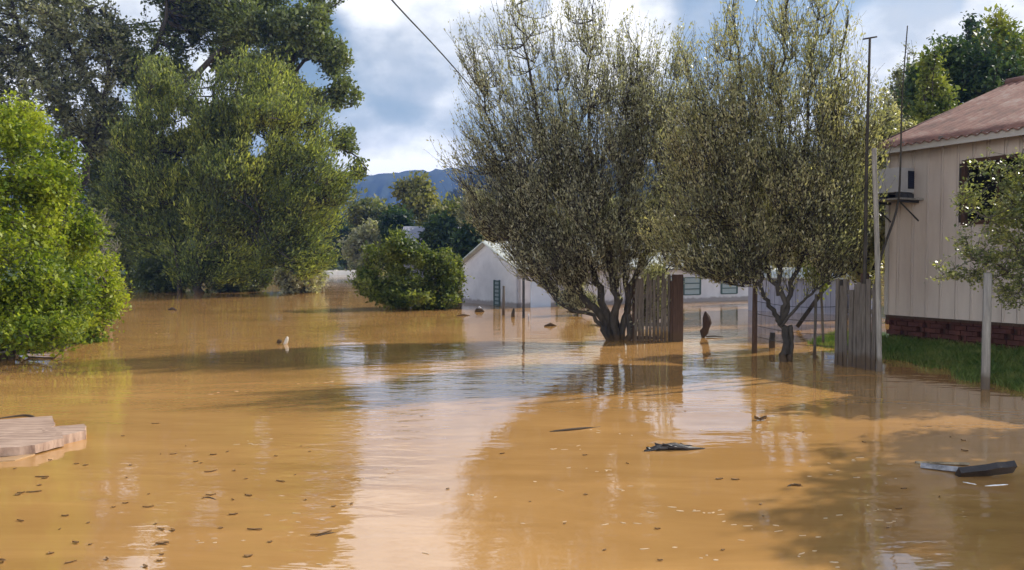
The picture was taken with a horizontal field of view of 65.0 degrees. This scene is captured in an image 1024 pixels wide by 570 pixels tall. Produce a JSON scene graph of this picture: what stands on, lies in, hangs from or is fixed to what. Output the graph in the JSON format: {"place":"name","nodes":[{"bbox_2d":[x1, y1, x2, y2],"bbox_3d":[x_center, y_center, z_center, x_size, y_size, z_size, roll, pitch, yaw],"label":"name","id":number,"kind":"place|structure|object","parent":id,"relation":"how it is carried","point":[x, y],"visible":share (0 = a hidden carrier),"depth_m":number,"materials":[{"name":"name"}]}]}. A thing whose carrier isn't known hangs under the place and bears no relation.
{"place":"outdoors","nodes":[
{"label":"outdoors","id":0,"kind":"place"},
{"bbox_2d":[0,161,820,251],"bbox_3d":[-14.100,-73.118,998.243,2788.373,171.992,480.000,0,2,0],"label":"hills","id":1,"kind":"structure","parent":0,"point":[377,184],"depth_m":943.70,"materials":[{"name":"blue"}]},
{"bbox_2d":[0,274,1023,569],"bbox_3d":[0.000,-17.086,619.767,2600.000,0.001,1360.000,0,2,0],"label":"water","id":2,"kind":"structure","parent":0,"point":[426,406],"depth_m":7.31,"materials":[{"name":"brown liquid"}]},
{"bbox_2d":[0,414,34,418],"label":"floating twig","id":3,"kind":"object","parent":2,"relation":"on","point":[18,416],"visible":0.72,"depth_m":8.73,"materials":[{"name":"brown wood"}]},
{"bbox_2d":[0,453,34,461],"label":"floating plank","id":4,"kind":"object","parent":2,"relation":"on","point":[9,458],"visible":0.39,"depth_m":6.90,"materials":[{"name":"beige wood"}]},
{"bbox_2d":[0,416,54,433],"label":"floating plank","id":5,"kind":"object","parent":2,"relation":"on","point":[17,425],"visible":0.45,"depth_m":8.08,"materials":[{"name":"brown wood"}]},
{"bbox_2d":[0,426,63,456],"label":"floating plank","id":6,"kind":"object","parent":2,"relation":"on","point":[25,442],"visible":0.98,"depth_m":7.21,"materials":[{"name":"brown wood"}]},
{"bbox_2d":[42,424,85,443],"bbox_3d":[-4.263,1.426,7.656,0.372,0.091,0.498,-1,2,-30],"label":"floating plank","id":7,"kind":"object","parent":2,"relation":"on","point":[73,433],"visible":0.7,"depth_m":7.60,"materials":[{"name":"brown wood"}]},
{"bbox_2d":[0,88,133,360],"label":"leafy bush","id":8,"kind":"object","parent":2,"relation":"in","point":[67,302],"visible":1,"depth_m":14.21,"materials":[{"name":"green plant"}]},
{"bbox_2d":[87,207,124,323],"bbox_3d":[-10.085,-0.212,20.275,0.843,3.265,5.323,-1,2,-22],"label":"twiggy shrub","id":9,"kind":"object","parent":2,"relation":"on","point":[103,249],"visible":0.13,"depth_m":18.33,"materials":[{"name":"green plant"}]},
{"bbox_2d":[155,541,168,543],"bbox_3d":[-2.095,1.545,4.822,0.078,0.017,0.037,0,2,-8],"label":"leaf scrap","id":10,"kind":"object","parent":2,"relation":"on","point":[160,542],"visible":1,"depth_m":4.82,"materials":[{"name":"brown plant"}]},
{"bbox_2d":[88,41,362,292],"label":"willow tree","id":11,"kind":"object","parent":2,"relation":"in","point":[206,187],"visible":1,"depth_m":40.09,"materials":[{"name":"green plant"}]},
{"bbox_2d":[188,252,275,291],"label":"thicket bush","id":12,"kind":"object","parent":2,"relation":"in","point":[254,285],"visible":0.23,"depth_m":43.78,"materials":[{"name":"green plant"}]},
{"bbox_2d":[271,261,329,293],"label":"thicket bush","id":13,"kind":"object","parent":2,"relation":"on","point":[286,283],"visible":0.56,"depth_m":41.68,"materials":[{"name":"green plant"}]},
{"bbox_2d":[310,530,331,534],"bbox_3d":[-1.186,1.542,4.993,0.137,0.014,0.018,-1,2,-33],"label":"leaf scrap","id":14,"kind":"object","parent":2,"relation":"on","point":[321,532],"visible":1,"depth_m":5.00,"materials":[{"name":"brown plant"}]},
{"bbox_2d":[502,286,504,314],"bbox_3d":[-0.265,0.734,24.959,0.094,1.421,0.093,0,2,0],"label":"wooden post","id":15,"kind":"object","parent":2,"relation":"in","point":[503,301],"visible":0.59,"depth_m":24.92,"materials":[{"name":"brown wood"}]},
{"bbox_2d":[511,308,514,316],"bbox_3d":[0.030,0.982,24.297,0.130,0.565,0.130,0,2,0],"label":"post stub","id":16,"kind":"object","parent":2,"relation":"in","point":[513,313],"visible":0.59,"depth_m":24.26,"materials":[{"name":"brown wood"}]},
{"bbox_2d":[522,273,524,317],"bbox_3d":[0.343,0.352,23.852,0.084,2.250,0.084,0,2,0],"label":"thin post","id":17,"kind":"object","parent":2,"relation":"in","point":[523,299],"visible":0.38,"depth_m":23.82,"materials":[{"name":"metal"}]},
{"bbox_2d":[196,381,928,567],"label":"scum flecks","id":18,"kind":"object","parent":2,"relation":"on","point":[621,490],"visible":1,"depth_m":5.41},
{"bbox_2d":[550,427,594,431],"bbox_3d":[0.647,1.448,8.083,0.584,0.031,0.047,-1,2,-24],"label":"floating twig","id":19,"kind":"object","parent":2,"relation":"on","point":[578,428],"visible":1,"depth_m":8.04,"materials":[{"name":"brown wood"}]},
{"bbox_2d":[632,273,670,340],"bbox_3d":[2.962,0.719,17.052,0.808,1.929,0.135,0,2,0],"label":"picket fence","id":20,"kind":"object","parent":2,"relation":"in","point":[639,296],"visible":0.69,"depth_m":16.98,"materials":[{"name":"brown wood"}]},
{"bbox_2d":[644,442,704,451],"bbox_3d":[1.456,1.454,7.249,0.571,0.078,0.148,0,2,-5],"label":"driftwood","id":21,"kind":"object","parent":2,"relation":"on","point":[670,446],"visible":1,"depth_m":7.20,"materials":[{"name":"black wood"}]},
{"bbox_2d":[669,274,682,341],"bbox_3d":[3.463,0.727,16.930,0.262,1.900,0.160,0,2,0],"label":"gatepost","id":22,"kind":"object","parent":2,"relation":"in","point":[676,313],"visible":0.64,"depth_m":16.85,"materials":[{"name":"brown wood"}]},
{"bbox_2d":[700,311,722,337],"bbox_3d":[4.421,1.021,17.782,0.522,0.884,0.198,0,2,0],"label":"tree stump","id":23,"kind":"object","parent":2,"relation":"in","point":[707,323],"visible":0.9,"depth_m":17.72,"materials":[{"name":"brown wood"}]},
{"bbox_2d":[752,271,757,352],"bbox_3d":[4.465,0.693,14.772,0.093,2.120,0.093,0,2,0],"label":"wooden post","id":24,"kind":"object","parent":2,"relation":"in","point":[754,319],"visible":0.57,"depth_m":14.74,"materials":[{"name":"brown wood"}]},
{"bbox_2d":[754,415,766,419],"bbox_3d":[2.647,1.415,8.557,0.130,0.052,0.070,0,2,0],"label":"floating leaf","id":25,"kind":"object","parent":2,"relation":"on","point":[760,418],"visible":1,"depth_m":8.55,"materials":[{"name":"brown plant"}]},
{"bbox_2d":[748,268,872,314],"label":"boarded shed","id":26,"kind":"structure","parent":2,"relation":"in","point":[828,301],"depth_m":26.24,"materials":[{"name":"white wood"}]},
{"bbox_2d":[871,148,882,371],"bbox_3d":[5.588,-0.108,12.302,0.210,3.958,0.082,0,2,0],"label":"wooden pole","id":27,"kind":"object","parent":2,"relation":"in","point":[879,368],"visible":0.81,"depth_m":12.27,"materials":[{"name":"grey wood"}]},
{"bbox_2d":[920,463,957,471],"bbox_3d":[3.510,1.489,6.519,0.336,0.084,0.119,1,2,38],"label":"floating board","id":28,"kind":"object","parent":2,"relation":"on","point":[940,467],"visible":0.64,"depth_m":6.50,"materials":[{"name":"grey wood"}]},
{"bbox_2d":[915,461,969,464],"bbox_3d":[3.589,1.485,6.702,0.414,0.029,0.048,0,2,9],"label":"wood scrap","id":29,"kind":"object","parent":2,"relation":"on","point":[952,463],"visible":0.95,"depth_m":6.68,"materials":[{"name":"brown wood"}]},
{"bbox_2d":[955,460,1016,476],"bbox_3d":[3.722,1.458,6.311,0.439,0.181,0.127,0,2,4],"label":"floating board","id":30,"kind":"object","parent":2,"relation":"on","point":[998,468],"visible":0.91,"depth_m":6.28,"materials":[{"name":"black wood"}]},
{"bbox_2d":[2,262,1021,387],"bbox_3d":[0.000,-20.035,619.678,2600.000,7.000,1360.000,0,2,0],"label":"ground","id":31,"kind":"structure","parent":0,"point":[341,268],"depth_m":82.72,"materials":[{"name":"green plant"}]},
{"bbox_2d":[0,0,143,261],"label":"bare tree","id":32,"kind":"object","parent":31,"relation":"on","point":[57,29],"visible":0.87,"depth_m":44.65,"materials":[{"name":"green plant"}]},
{"bbox_2d":[20,189,128,266],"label":"thicket bush","id":33,"kind":"object","parent":31,"relation":"on","point":[90,202],"visible":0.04,"depth_m":46.23,"materials":[{"name":"green plant"}]},
{"bbox_2d":[93,194,168,290],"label":"thicket bush","id":34,"kind":"object","parent":31,"relation":"on","point":[130,256],"visible":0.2,"depth_m":44.59,"materials":[{"name":"green plant"}]},
{"bbox_2d":[128,243,193,292],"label":"thicket bush","id":35,"kind":"object","parent":31,"relation":"on","point":[148,277],"visible":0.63,"depth_m":42.83,"materials":[{"name":"green plant"}]},
{"bbox_2d":[75,0,369,262],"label":"tall tree","id":36,"kind":"object","parent":31,"relation":"on","point":[302,30],"visible":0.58,"depth_m":46.32,"materials":[{"name":"green plant"}]},
{"bbox_2d":[316,207,349,263],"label":"tree","id":37,"kind":"object","parent":31,"relation":"on","point":[335,219],"visible":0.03,"depth_m":109.41,"materials":[{"name":"green plant"}]},
{"bbox_2d":[319,217,353,269],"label":"tree","id":38,"kind":"object","parent":31,"relation":"on","point":[345,229],"visible":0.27,"depth_m":103.00,"materials":[{"name":"green plant"}]},
{"bbox_2d":[326,270,355,274],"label":"wall","id":39,"kind":"structure","parent":31,"relation":"on","point":[341,272],"depth_m":96.84,"materials":[{"name":"white concrete"}]},
{"bbox_2d":[333,217,386,277],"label":"tree","id":40,"kind":"object","parent":31,"relation":"on","point":[368,232],"visible":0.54,"depth_m":69.41,"materials":[{"name":"green plant"}]},
{"bbox_2d":[343,195,396,238],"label":"tree","id":41,"kind":"object","parent":31,"relation":"on","point":[365,209],"visible":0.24,"depth_m":86.94,"materials":[{"name":"green plant"}]},
{"bbox_2d":[376,203,416,277],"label":"tree","id":42,"kind":"object","parent":31,"relation":"on","point":[395,216],"visible":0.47,"depth_m":66.57,"materials":[{"name":"green plant"}]},
{"bbox_2d":[342,224,474,309],"bbox_3d":[-3.617,-0.439,28.411,4.148,3.447,3.192,1,2,25],"label":"rounded bush","id":43,"kind":"object","parent":31,"relation":"on","point":[396,289],"visible":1,"depth_m":28.09,"materials":[{"name":"green plant"}]},
{"bbox_2d":[376,170,444,225],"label":"tree","id":44,"kind":"object","parent":31,"relation":"on","point":[417,193],"visible":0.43,"depth_m":74.75,"materials":[{"name":"green plant"}]},
{"bbox_2d":[402,226,460,282],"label":"grey house","id":45,"kind":"structure","parent":31,"relation":"on","point":[414,229],"depth_m":62.85,"materials":[{"name":"grey"}]},
{"bbox_2d":[410,209,461,273],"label":"tree","id":46,"kind":"object","parent":31,"relation":"on","point":[434,234],"visible":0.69,"depth_m":56.91,"materials":[{"name":"green plant"}]},
{"bbox_2d":[414,191,464,225],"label":"tree","id":47,"kind":"object","parent":31,"relation":"on","point":[450,207],"visible":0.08,"depth_m":64.27,"materials":[{"name":"green plant"}]},
{"bbox_2d":[0,188,884,269],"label":"wood","id":48,"kind":"object","parent":31,"relation":"on","point":[376,198],"visible":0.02,"depth_m":116.56,"materials":[{"name":"green plant"}]},
{"bbox_2d":[445,217,490,285],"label":"tree","id":49,"kind":"object","parent":31,"relation":"on","point":[464,241],"visible":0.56,"depth_m":49.40,"materials":[{"name":"green plant"}]},
{"bbox_2d":[454,184,500,239],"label":"tree","id":50,"kind":"object","parent":31,"relation":"on","point":[461,216],"depth_m":57.84,"materials":[{"name":"green plant"}]},
{"bbox_2d":[424,0,709,340],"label":"multi stem tree","id":51,"kind":"object","parent":31,"relation":"on","point":[557,256],"visible":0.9,"depth_m":16.50,"materials":[{"name":"green plant"}]},
{"bbox_2d":[555,284,598,314],"bbox_3d":[2.039,0.497,24.943,1.460,1.907,0.993,-1,2,-19],"label":"garden shrub","id":52,"kind":"object","parent":31,"relation":"on","point":[588,295],"visible":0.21,"depth_m":24.83,"materials":[{"name":"green plant"}]},
{"bbox_2d":[457,240,771,307],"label":"white house","id":53,"kind":"structure","parent":31,"relation":"on","point":[488,271],"depth_m":31.19,"materials":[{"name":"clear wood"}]},
{"bbox_2d":[391,0,539,169],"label":"power line","id":54,"kind":"object","parent":53,"relation":"attached to","point":[399,8],"visible":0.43,"depth_m":15.16,"materials":[{"name":"metal"}]},
{"bbox_2d":[493,280,499,305],"bbox_3d":[-0.570,0.300,30.357,0.060,0.980,0.470,-1,2,-30],"label":"window","id":55,"kind":"structure","parent":53,"relation":"in","point":[496,284],"depth_m":30.38,"materials":[{"name":"clear glass"}]},
{"bbox_2d":[531,281,550,306],"bbox_3d":[1.054,0.407,29.482,0.850,1.100,0.045,-1,2,-30],"label":"door","id":56,"kind":"structure","parent":53,"relation":"in","point":[537,299],"depth_m":29.42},
{"bbox_2d":[683,277,700,294],"bbox_3d":[7.426,0.046,33.135,0.960,0.740,0.060,-1,2,-30],"label":"window","id":57,"kind":"structure","parent":53,"relation":"in","point":[692,286],"depth_m":33.12,"materials":[{"name":"clear glass"}]},
{"bbox_2d":[721,283,737,293],"bbox_3d":[9.247,0.014,34.181,0.960,0.740,0.060,-1,2,-30],"label":"window","id":58,"kind":"structure","parent":53,"relation":"in","point":[725,289],"depth_m":34.17,"materials":[{"name":"clear glass"}]},
{"bbox_2d":[640,263,667,322],"bbox_3d":[3.945,0.440,21.951,1.064,2.200,1.492,1,2,37],"label":"garden shrub","id":59,"kind":"object","parent":31,"relation":"on","point":[644,275],"visible":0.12,"depth_m":21.87,"materials":[{"name":"green plant"}]},
{"bbox_2d":[633,0,904,361],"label":"forked tree","id":60,"kind":"object","parent":31,"relation":"on","point":[824,192],"visible":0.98,"depth_m":13.21,"materials":[{"name":"green plant"}]},
{"bbox_2d":[796,282,830,327],"bbox_3d":[7.509,0.482,20.024,0.862,1.179,0.050,0,2,0],"label":"leaning plank","id":61,"kind":"object","parent":60,"relation":"attached to","point":[804,316],"visible":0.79,"depth_m":20.01,"materials":[{"name":"grey wood"}]},
{"bbox_2d":[729,164,811,267],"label":"garden tree","id":62,"kind":"object","parent":31,"relation":"on","point":[776,237],"depth_m":41.68,"materials":[{"name":"green plant"}]},
{"bbox_2d":[769,332,774,347],"bbox_3d":[5.064,1.225,15.639,0.112,0.603,0.112,0,2,0],"label":"post stub","id":63,"kind":"object","parent":31,"relation":"on","point":[771,338],"visible":0.59,"depth_m":15.59,"materials":[{"name":"brown wood"}]},
{"bbox_2d":[757,294,834,358],"bbox_3d":[5.037,0.916,14.017,0.291,1.521,1.827,-1,2,-26],"label":"wire fence","id":64,"kind":"object","parent":31,"relation":"on","point":[815,307],"visible":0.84,"depth_m":13.85,"materials":[{"name":"metal"}]},
{"bbox_2d":[799,211,849,343],"bbox_3d":[6.237,-0.458,15.988,1.057,3.953,1.093,0,2,0],"label":"yellow shrub","id":65,"kind":"object","parent":31,"relation":"on","point":[822,289],"visible":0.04,"depth_m":16.01,"materials":[{"name":"green plant"}]},
{"bbox_2d":[812,121,871,308],"bbox_3d":[10.396,-1.870,24.864,2.679,6.674,3.024,0,2,0],"label":"garden tree","id":66,"kind":"object","parent":31,"relation":"on","point":[841,282],"depth_m":24.89,"materials":[{"name":"green plant"}]},
{"bbox_2d":[834,273,875,370],"bbox_3d":[5.496,0.814,12.769,0.155,2.002,0.827,-1,2,-25],"label":"picket fence","id":67,"kind":"object","parent":31,"relation":"on","point":[861,351],"visible":0.74,"depth_m":12.69,"materials":[{"name":"grey wood"}]},
{"bbox_2d":[834,160,884,304],"bbox_3d":[8.406,-0.712,19.025,1.671,4.700,1.711,0,2,0],"label":"garden tree","id":68,"kind":"object","parent":31,"relation":"on","point":[855,275],"visible":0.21,"depth_m":18.66,"materials":[{"name":"green plant"}]},
{"bbox_2d":[863,36,876,283],"bbox_3d":[5.566,-1.001,12.575,0.223,5.747,0.069,0,2,0],"label":"thin pole","id":69,"kind":"object","parent":31,"relation":"on","point":[866,180],"visible":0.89,"depth_m":12.54,"materials":[{"name":"grey metal"}]},
{"bbox_2d":[855,83,917,322],"bbox_3d":[10.452,-2.000,22.112,2.113,7.080,2.155,-1,2,-33],"label":"garden tree","id":70,"kind":"object","parent":31,"relation":"on","point":[894,114],"visible":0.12,"depth_m":21.67,"materials":[{"name":"green plant"}]},
{"bbox_2d":[871,26,907,347],"bbox_3d":[6.068,-1.177,12.928,0.574,5.962,0.057,0,2,-13],"label":"thin stick","id":71,"kind":"object","parent":31,"relation":"on","point":[891,226],"visible":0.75,"depth_m":12.93,"materials":[{"name":"brown wood"}]},
{"bbox_2d":[878,41,920,128],"bbox_3d":[19.714,-5.549,40.115,3.470,13.110,2.450,1,2,26],"label":"garden tree","id":72,"kind":"object","parent":31,"relation":"on","point":[897,75],"visible":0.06,"depth_m":39.88,"materials":[{"name":"green plant"}]},
{"bbox_2d":[806,329,1023,391],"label":"grass","id":73,"kind":"structure","parent":31,"relation":"on","point":[938,353],"depth_m":13.28,"materials":[{"name":"green plant"}]},
{"bbox_2d":[907,39,965,123],"bbox_3d":[13.852,-3.387,26.830,3.593,9.575,2.572,1,2,32],"label":"evergreen tree","id":74,"kind":"object","parent":31,"relation":"on","point":[933,103],"visible":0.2,"depth_m":26.44,"materials":[{"name":"green plant"}]},
{"bbox_2d":[869,76,1023,349],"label":"wooden house","id":75,"kind":"structure","parent":31,"relation":"on","point":[938,150],"depth_m":14.97,"materials":[{"name":"grey wood"}]},
{"bbox_2d":[869,197,923,222],"bbox_3d":[7.337,-1.431,15.435,0.640,0.429,0.800,-1,2,-27],"label":"shelf","id":76,"kind":"object","parent":75,"relation":"attached to","point":[903,199],"depth_m":15.20,"materials":[{"name":"grey wood"}]},
{"bbox_2d":[878,167,914,198],"bbox_3d":[7.391,-1.939,15.436,0.450,0.580,0.460,-1,2,-27],"label":"air conditioner","id":77,"kind":"object","parent":76,"relation":"on","point":[907,183],"visible":0.88,"depth_m":15.29,"materials":[{"name":"metal"}]},
{"bbox_2d":[961,153,1023,224],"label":"window","id":78,"kind":"structure","parent":75,"relation":"in","point":[991,189],"depth_m":14.52,"materials":[{"name":"black glass"}]},
{"bbox_2d":[891,22,1023,123],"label":"evergreen tree","id":79,"kind":"object","parent":31,"relation":"on","point":[976,71],"visible":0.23,"depth_m":29.42,"materials":[{"name":"green plant"}]},
{"bbox_2d":[959,9,983,54],"bbox_3d":[21.602,-5.920,37.928,2.363,14.018,1.993,0,2,0],"label":"conifer tree","id":80,"kind":"object","parent":31,"relation":"on","point":[969,23],"visible":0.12,"depth_m":37.50,"materials":[{"name":"green plant"}]},
{"bbox_2d":[925,146,1023,309],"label":"tree","id":81,"kind":"object","parent":31,"relation":"on","point":[1009,218],"visible":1,"depth_m":10.85,"materials":[{"name":"green plant"}]},
{"bbox_2d":[981,273,991,389],"bbox_3d":[6.265,0.859,10.614,0.109,2.040,0.112,0,2,0],"label":"wooden post","id":82,"kind":"object","parent":31,"relation":"on","point":[986,334],"visible":0.79,"depth_m":10.57,"materials":[{"name":"grey wood"}]},
{"bbox_2d":[971,3,1023,74],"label":"evergreen tree","id":83,"kind":"object","parent":31,"relation":"on","point":[1000,23],"visible":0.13,"depth_m":33.52,"materials":[{"name":"green plant"}]},
{"bbox_2d":[0,0,1023,175],"label":"sky","id":84,"kind":"structure","parent":0,"point":[408,86],"materials":[{"name":"white"}]},
{"bbox_2d":[501,202,566,241],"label":"tree","id":85,"kind":"object","parent":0,"point":[530,217],"depth_m":55.45,"materials":[{"name":"green plant"}]},
{"bbox_2d":[561,196,631,238],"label":"tree","id":86,"kind":"object","parent":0,"point":[607,212],"visible":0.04,"depth_m":55.65,"materials":[{"name":"green plant"}]},
{"bbox_2d":[442,165,788,237],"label":"hill spur","id":87,"kind":"structure","parent":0,"point":[461,193],"depth_m":392.55,"materials":[{"name":"blue"}]},
{"bbox_2d":[631,191,700,242],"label":"tree","id":88,"kind":"object","parent":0,"point":[664,215],"visible":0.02,"depth_m":53.82,"materials":[{"name":"green plant"}]}
]}

